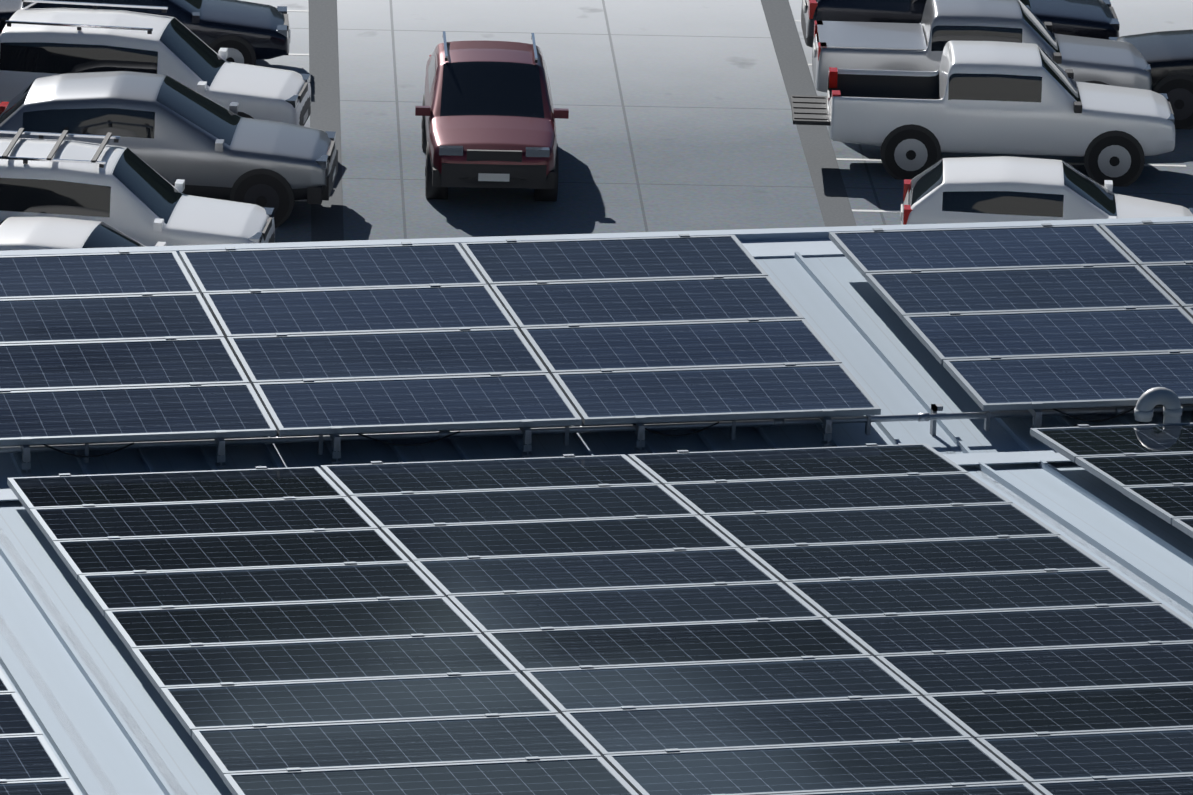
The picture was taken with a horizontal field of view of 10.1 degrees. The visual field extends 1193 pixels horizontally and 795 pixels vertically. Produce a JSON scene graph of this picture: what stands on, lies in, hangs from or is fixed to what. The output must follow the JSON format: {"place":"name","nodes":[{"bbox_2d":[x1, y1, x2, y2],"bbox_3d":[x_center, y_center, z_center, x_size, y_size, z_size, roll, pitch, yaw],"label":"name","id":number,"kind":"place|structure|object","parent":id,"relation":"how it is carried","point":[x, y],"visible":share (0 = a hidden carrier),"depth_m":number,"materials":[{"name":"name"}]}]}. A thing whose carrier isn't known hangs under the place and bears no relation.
{"place":"outdoors","nodes":[
{"label":"outdoors","id":0,"kind":"place"},
{"bbox_2d":[242,0,1192,242],"bbox_3d":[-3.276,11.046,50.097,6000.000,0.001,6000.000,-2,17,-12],"label":"ground","id":1,"kind":"structure","parent":0,"point":[680,115],"depth_m":100.34,"materials":[{"name":"concrete"}]},
{"bbox_2d":[0,217,165,250],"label":"white sedan car","id":2,"kind":"object","parent":1,"relation":"on","point":[28,233],"visible":0.15,"depth_m":88.41,"materials":[{"name":"white paint"}]},
{"bbox_2d":[0,128,274,245],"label":"white suv","id":3,"kind":"object","parent":1,"relation":"on","point":[128,192],"visible":0.62,"depth_m":90.13,"materials":[{"name":"white paint"}]},
{"bbox_2d":[0,0,289,64],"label":"car","id":4,"kind":"object","parent":1,"relation":"on","point":[247,32],"visible":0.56,"depth_m":102.07,"materials":[{"name":"blue paint"}]},
{"bbox_2d":[0,0,310,125],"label":"white suv","id":5,"kind":"object","parent":1,"relation":"on","point":[39,43],"visible":0.52,"depth_m":97.39,"materials":[{"name":"white paint"}]},
{"bbox_2d":[0,71,337,227],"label":"car","id":6,"kind":"object","parent":1,"relation":"on","point":[169,129],"visible":0.65,"depth_m":94.20,"materials":[{"name":"grey paint"}]},
{"bbox_2d":[415,31,568,200],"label":"car","id":7,"kind":"object","parent":1,"relation":"on","point":[488,112],"visible":1,"depth_m":96.33,"materials":[{"name":"red paint"}]},
{"bbox_2d":[0,216,1192,794],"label":"roof","id":8,"kind":"structure","parent":1,"relation":"on","point":[888,360],"depth_m":42.97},
{"bbox_2d":[0,668,80,794],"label":"solar array","id":9,"kind":"object","parent":8,"relation":"on","point":[30,764],"visible":1,"depth_m":34.44,"materials":[{"name":"black glass"}]},
{"bbox_2d":[0,234,880,474],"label":"solar array","id":10,"kind":"object","parent":8,"relation":"on","point":[332,342],"visible":1,"depth_m":44.60,"materials":[{"name":"blue glass"}]},
{"bbox_2d":[0,404,1192,462],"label":"conduit run","id":11,"kind":"object","parent":8,"relation":"on","point":[934,416],"visible":0.85,"depth_m":43.30,"materials":[{"name":"metal"}]},
{"bbox_2d":[0,446,1192,794],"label":"roof seams","id":12,"kind":"object","parent":8,"relation":"on","point":[16,646],"visible":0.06,"depth_m":37.60,"materials":[{"name":"grey metal"}]},
{"bbox_2d":[7,443,1192,794],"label":"solar array","id":13,"kind":"object","parent":8,"relation":"on","point":[895,619],"visible":1,"depth_m":37.63,"materials":[{"name":"black glass"}]},
{"bbox_2d":[829,220,1192,437],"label":"solar array","id":14,"kind":"object","parent":8,"relation":"on","point":[1032,320],"visible":0.96,"depth_m":45.94,"materials":[{"name":"blue glass"}]},
{"bbox_2d":[1030,423,1192,537],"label":"solar array","id":15,"kind":"object","parent":8,"relation":"on","point":[1149,467],"visible":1,"depth_m":42.37,"materials":[{"name":"black glass"}]},
{"bbox_2d":[1134,387,1182,423],"bbox_3d":[3.679,0.128,43.773,0.408,0.409,0.300,-2,17,-12],"label":"gooseneck vent","id":16,"kind":"object","parent":8,"relation":"on","point":[1149,400],"visible":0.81,"depth_m":43.69,"materials":[{"name":"grey metal"}]},
{"bbox_2d":[287,0,1185,241],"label":"lane markings","id":17,"kind":"object","parent":1,"relation":"on","point":[822,164],"visible":0.08,"depth_m":101.02,"materials":[{"name":"paint"}]},
{"bbox_2d":[801,0,1119,47],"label":"navy suv","id":18,"kind":"object","parent":1,"relation":"on","point":[1098,19],"visible":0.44,"depth_m":103.38,"materials":[{"name":"blue paint"}]},
{"bbox_2d":[812,0,1151,92],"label":"silver pickup with tonneau cover","id":19,"kind":"object","parent":1,"relation":"on","point":[881,46],"visible":0.6,"depth_m":100.56,"materials":[{"name":"silver metal"}]},
{"bbox_2d":[790,41,1175,186],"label":"pickup truck","id":20,"kind":"object","parent":1,"relation":"on","point":[994,97],"visible":1,"depth_m":97.77,"materials":[{"name":"white paint"}]},
{"bbox_2d":[901,156,1192,224],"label":"white hatchback car","id":21,"kind":"object","parent":1,"relation":"on","point":[979,189],"visible":0.48,"depth_m":92.39,"materials":[{"name":"white paint"}]},
{"bbox_2d":[1108,29,1192,129],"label":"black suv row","id":22,"kind":"object","parent":1,"relation":"on","point":[1167,56],"visible":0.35,"depth_m":101.18,"materials":[{"name":"black paint"}]}
]}

